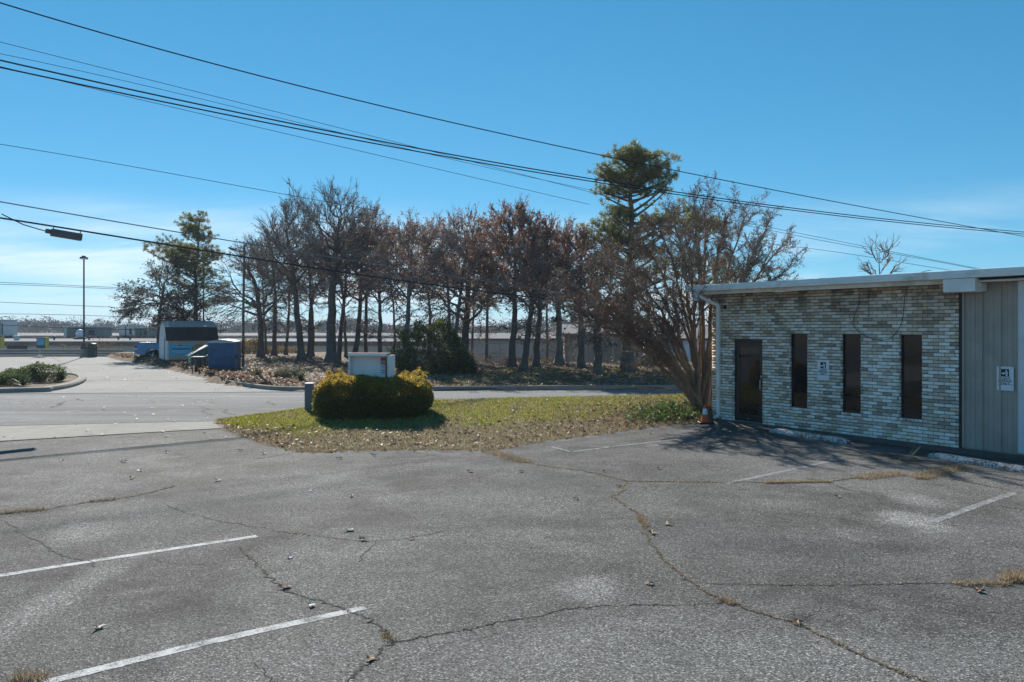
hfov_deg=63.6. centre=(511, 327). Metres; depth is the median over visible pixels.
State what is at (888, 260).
sapling
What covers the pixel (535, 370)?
bank grass
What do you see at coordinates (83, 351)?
lamp post
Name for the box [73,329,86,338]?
ventilator
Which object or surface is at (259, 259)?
overhead wire
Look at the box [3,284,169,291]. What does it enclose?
overhead wire
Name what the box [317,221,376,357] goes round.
bare tree
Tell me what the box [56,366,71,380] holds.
spiky plant
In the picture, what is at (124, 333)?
air handler
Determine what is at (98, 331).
air handler
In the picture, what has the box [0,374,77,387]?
planting bed
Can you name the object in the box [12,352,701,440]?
terrain
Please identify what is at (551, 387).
kerb
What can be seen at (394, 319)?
bare tree
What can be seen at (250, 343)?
brown bush
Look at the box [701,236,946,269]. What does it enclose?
overhead wire
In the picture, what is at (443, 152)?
overhead wire
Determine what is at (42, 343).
menu board
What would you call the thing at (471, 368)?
evergreen shrub
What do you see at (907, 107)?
sky
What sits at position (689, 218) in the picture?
pine tree
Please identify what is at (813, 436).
wheel stop
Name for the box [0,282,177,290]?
overhead wire
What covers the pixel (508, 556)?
parking lot
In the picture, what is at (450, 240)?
bare tree
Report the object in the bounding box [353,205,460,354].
bare tree
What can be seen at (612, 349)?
chain link fence
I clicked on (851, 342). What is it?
window
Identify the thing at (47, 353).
road
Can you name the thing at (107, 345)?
brown bush
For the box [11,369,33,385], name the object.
spiky plant
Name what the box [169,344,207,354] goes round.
banner
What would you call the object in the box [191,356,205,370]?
steel drum
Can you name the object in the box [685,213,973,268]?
overhead wire
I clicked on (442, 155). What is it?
overhead wire
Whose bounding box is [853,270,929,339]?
hanging cable
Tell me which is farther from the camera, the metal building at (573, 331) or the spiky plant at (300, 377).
the metal building at (573, 331)
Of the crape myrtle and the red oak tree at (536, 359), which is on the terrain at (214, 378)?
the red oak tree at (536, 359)
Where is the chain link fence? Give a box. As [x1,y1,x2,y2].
[446,341,634,361]
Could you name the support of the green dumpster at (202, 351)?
on the terrain at (214, 378)
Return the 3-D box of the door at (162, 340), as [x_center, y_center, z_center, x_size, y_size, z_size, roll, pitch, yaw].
[-22.894,1.450,53.979,0.057,1.700,1.660,0,0,-31]
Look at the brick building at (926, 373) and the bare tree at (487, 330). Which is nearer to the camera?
the brick building at (926, 373)
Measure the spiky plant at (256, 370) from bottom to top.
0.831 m
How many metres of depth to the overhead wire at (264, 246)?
26.96 m
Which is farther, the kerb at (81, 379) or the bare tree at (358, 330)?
the bare tree at (358, 330)
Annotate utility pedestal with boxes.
[304,383,314,409]
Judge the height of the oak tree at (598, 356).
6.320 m
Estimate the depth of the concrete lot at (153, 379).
38.78 m
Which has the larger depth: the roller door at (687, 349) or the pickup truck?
the pickup truck
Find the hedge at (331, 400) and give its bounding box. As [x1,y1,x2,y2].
[311,366,434,419]
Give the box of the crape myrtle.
[534,171,810,410]
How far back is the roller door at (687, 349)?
55.95 m
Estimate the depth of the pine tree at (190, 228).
62.42 m
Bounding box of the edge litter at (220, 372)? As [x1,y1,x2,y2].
[113,353,321,386]
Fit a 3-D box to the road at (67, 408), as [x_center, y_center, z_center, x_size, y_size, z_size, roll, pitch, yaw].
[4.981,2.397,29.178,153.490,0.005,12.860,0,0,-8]
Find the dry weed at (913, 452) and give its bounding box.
[906,444,920,459]
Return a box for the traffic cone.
[698,404,712,423]
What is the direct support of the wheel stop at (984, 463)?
on the parking lot at (508, 556)
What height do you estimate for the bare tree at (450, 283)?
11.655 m
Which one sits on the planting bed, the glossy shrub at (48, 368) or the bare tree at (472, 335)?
the glossy shrub at (48, 368)
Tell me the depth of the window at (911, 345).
17.25 m
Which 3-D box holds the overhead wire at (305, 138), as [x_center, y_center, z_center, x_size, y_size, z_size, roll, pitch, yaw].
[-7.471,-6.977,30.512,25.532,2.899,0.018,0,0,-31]
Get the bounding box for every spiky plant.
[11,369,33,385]
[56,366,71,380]
[248,364,268,375]
[291,367,309,380]
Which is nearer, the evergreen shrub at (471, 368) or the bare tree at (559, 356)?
the evergreen shrub at (471, 368)
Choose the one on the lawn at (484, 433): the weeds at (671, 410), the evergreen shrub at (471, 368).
the weeds at (671, 410)
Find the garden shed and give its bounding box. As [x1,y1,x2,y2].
[158,321,218,359]
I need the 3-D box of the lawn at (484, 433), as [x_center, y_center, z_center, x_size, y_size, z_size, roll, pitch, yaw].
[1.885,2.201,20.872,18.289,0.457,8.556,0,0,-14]
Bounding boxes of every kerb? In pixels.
[0,355,108,356]
[0,372,86,393]
[223,379,678,390]
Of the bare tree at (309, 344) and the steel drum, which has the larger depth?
the bare tree at (309, 344)
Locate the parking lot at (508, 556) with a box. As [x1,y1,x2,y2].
[0,422,1023,681]
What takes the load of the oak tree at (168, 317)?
on the terrain at (214, 378)
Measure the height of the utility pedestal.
0.846 m
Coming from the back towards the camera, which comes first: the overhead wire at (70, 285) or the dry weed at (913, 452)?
the overhead wire at (70, 285)
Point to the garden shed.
(187, 332)
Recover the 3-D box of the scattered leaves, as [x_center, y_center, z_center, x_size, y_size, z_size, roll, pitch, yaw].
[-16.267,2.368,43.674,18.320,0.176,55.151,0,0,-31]
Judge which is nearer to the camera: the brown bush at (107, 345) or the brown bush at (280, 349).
the brown bush at (280, 349)
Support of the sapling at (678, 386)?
on the lawn at (484, 433)
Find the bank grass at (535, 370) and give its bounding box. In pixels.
[439,367,692,385]
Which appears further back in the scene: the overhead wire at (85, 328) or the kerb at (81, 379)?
the overhead wire at (85, 328)
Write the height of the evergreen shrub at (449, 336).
2.986 m
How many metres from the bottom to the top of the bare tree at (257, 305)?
9.310 m
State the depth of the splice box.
24.14 m
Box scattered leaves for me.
[4,359,281,436]
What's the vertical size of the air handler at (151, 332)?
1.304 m
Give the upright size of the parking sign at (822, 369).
0.455 m
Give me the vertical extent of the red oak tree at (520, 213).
9.342 m
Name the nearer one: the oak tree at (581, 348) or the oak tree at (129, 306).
the oak tree at (581, 348)
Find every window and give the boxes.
[792,334,807,407]
[843,334,860,412]
[901,335,922,418]
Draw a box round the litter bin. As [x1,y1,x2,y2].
[86,343,97,356]
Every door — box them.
[160,337,164,359]
[306,387,309,407]
[682,345,706,360]
[737,341,762,422]
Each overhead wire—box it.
[0,2,1023,236]
[0,60,1021,231]
[0,66,585,203]
[0,67,1020,233]
[0,144,376,210]
[0,201,570,293]
[0,217,567,300]
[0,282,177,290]
[0,324,225,330]
[1,42,611,197]
[3,54,608,193]
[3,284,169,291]
[4,302,145,308]
[40,314,157,318]
[671,207,979,268]
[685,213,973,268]
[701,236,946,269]
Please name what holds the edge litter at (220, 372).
on the terrain at (214, 378)
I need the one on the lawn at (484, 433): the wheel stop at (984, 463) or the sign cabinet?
the sign cabinet
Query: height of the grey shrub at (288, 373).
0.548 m
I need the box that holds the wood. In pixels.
[1,315,707,332]
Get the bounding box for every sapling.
[575,347,694,410]
[855,234,907,274]
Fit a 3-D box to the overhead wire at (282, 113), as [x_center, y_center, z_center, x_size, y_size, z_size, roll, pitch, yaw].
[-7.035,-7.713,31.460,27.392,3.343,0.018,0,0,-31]
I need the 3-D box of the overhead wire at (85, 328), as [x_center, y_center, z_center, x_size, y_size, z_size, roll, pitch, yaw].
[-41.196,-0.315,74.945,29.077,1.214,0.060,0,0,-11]
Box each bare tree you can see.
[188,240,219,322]
[194,231,307,357]
[233,237,296,353]
[239,213,302,355]
[245,178,331,359]
[249,223,322,354]
[276,231,336,358]
[288,253,336,356]
[310,219,374,362]
[316,211,403,352]
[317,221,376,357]
[342,198,397,352]
[346,220,428,352]
[351,224,427,352]
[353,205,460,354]
[391,216,458,362]
[404,207,497,347]
[430,226,507,355]
[454,210,516,361]
[493,231,561,370]
[507,221,579,361]
[522,211,589,363]
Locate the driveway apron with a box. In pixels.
[0,420,223,440]
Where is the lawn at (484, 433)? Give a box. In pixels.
[219,395,712,453]
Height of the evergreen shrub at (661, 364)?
1.400 m
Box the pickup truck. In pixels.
[133,342,158,356]
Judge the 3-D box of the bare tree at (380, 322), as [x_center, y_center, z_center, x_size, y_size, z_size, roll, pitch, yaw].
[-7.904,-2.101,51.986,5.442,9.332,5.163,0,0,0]
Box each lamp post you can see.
[80,256,87,356]
[229,245,244,366]
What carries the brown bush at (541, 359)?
on the terrain at (214, 378)
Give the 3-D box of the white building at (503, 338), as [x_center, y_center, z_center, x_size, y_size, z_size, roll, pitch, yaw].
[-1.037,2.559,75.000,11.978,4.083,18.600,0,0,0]
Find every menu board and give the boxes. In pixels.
[0,337,3,348]
[36,337,48,356]
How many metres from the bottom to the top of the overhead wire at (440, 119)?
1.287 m
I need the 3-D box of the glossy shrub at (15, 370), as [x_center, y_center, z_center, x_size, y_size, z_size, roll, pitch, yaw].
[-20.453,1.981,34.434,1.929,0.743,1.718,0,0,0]
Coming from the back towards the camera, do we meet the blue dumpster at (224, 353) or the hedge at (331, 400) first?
the blue dumpster at (224, 353)
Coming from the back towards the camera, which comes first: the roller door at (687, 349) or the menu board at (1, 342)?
the menu board at (1, 342)
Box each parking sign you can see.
[817,360,828,379]
[997,366,1013,390]
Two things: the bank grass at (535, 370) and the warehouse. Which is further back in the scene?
the warehouse
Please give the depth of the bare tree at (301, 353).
55.29 m
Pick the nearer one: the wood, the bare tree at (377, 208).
the bare tree at (377, 208)
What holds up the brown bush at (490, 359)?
on the terrain at (214, 378)
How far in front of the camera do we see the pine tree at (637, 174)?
41.41 m
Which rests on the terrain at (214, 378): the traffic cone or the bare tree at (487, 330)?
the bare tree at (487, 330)
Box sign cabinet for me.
[348,353,394,398]
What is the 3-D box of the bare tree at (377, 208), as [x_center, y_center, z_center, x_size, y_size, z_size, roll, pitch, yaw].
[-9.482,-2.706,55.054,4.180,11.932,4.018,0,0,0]
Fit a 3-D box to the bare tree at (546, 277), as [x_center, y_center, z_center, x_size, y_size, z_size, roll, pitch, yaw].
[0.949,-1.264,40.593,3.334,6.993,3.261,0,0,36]
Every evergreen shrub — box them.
[384,315,473,374]
[433,347,479,373]
[640,352,678,365]
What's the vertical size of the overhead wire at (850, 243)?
5.419 m
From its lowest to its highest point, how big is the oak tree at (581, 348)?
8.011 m
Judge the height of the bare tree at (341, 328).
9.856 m
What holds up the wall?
on the terrain at (214, 378)
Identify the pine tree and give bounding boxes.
[142,210,231,320]
[574,137,703,370]
[652,210,747,362]
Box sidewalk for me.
[710,419,1023,461]
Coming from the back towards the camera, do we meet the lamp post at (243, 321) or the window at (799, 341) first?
the lamp post at (243, 321)
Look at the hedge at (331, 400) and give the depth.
20.16 m
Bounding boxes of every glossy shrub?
[0,372,31,385]
[1,366,47,382]
[16,361,67,381]
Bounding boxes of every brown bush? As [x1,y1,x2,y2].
[90,336,126,351]
[236,338,257,353]
[264,345,306,353]
[469,347,520,361]
[504,355,564,361]
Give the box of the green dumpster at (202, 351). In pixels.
[186,345,207,364]
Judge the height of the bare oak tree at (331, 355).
11.640 m
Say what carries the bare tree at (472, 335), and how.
on the terrain at (214, 378)
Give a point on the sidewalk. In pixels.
(892, 442)
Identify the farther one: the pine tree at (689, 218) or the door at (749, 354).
the pine tree at (689, 218)
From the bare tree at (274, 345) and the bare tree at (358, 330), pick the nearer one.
the bare tree at (358, 330)
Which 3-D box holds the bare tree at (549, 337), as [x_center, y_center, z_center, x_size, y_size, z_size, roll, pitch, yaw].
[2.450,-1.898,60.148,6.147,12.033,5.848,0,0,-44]
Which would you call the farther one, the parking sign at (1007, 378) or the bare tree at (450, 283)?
the bare tree at (450, 283)
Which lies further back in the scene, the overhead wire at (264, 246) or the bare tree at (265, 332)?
the bare tree at (265, 332)
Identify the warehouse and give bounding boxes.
[4,333,426,362]
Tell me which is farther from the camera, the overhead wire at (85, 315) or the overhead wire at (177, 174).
the overhead wire at (85, 315)
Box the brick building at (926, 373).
[685,266,1023,455]
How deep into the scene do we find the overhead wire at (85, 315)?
76.58 m
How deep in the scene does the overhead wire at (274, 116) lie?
28.83 m
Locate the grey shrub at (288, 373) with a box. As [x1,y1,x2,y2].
[273,368,296,377]
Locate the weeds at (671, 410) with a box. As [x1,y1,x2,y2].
[623,396,715,425]
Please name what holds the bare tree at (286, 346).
on the terrain at (214, 378)
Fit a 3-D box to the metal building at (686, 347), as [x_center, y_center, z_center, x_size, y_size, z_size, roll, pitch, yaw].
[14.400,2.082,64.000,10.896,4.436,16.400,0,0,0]
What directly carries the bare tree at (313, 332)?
on the terrain at (214, 378)
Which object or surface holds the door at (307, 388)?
in the utility pedestal
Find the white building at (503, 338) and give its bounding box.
[426,333,555,362]
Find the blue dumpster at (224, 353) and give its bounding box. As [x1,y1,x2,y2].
[206,339,242,369]
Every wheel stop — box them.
[769,428,850,443]
[928,453,1023,472]
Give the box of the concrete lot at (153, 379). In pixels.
[0,357,276,393]
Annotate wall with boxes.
[0,349,122,351]
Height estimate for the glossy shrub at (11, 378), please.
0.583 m
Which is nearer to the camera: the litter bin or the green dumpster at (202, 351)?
the green dumpster at (202, 351)
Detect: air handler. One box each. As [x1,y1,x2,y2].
[0,320,17,336]
[63,326,112,336]
[118,325,142,335]
[134,327,156,336]
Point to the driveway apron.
(28, 432)
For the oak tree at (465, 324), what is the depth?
48.11 m
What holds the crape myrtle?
on the lawn at (484, 433)
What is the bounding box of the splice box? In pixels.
[1,214,82,240]
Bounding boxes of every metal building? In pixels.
[555,324,637,361]
[636,326,712,361]
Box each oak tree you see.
[106,249,216,341]
[147,280,211,328]
[276,175,389,362]
[405,202,521,349]
[457,192,562,367]
[495,211,586,366]
[539,216,614,368]
[550,239,633,374]
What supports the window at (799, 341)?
in the brick building at (926, 373)
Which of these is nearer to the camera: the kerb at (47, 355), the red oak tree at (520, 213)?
the red oak tree at (520, 213)
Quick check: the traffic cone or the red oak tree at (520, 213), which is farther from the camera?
the red oak tree at (520, 213)
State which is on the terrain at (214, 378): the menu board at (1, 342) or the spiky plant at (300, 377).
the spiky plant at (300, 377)
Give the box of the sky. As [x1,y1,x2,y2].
[0,0,1023,328]
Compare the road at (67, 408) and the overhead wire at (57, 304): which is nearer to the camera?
the road at (67, 408)
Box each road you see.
[0,352,118,354]
[0,389,682,424]

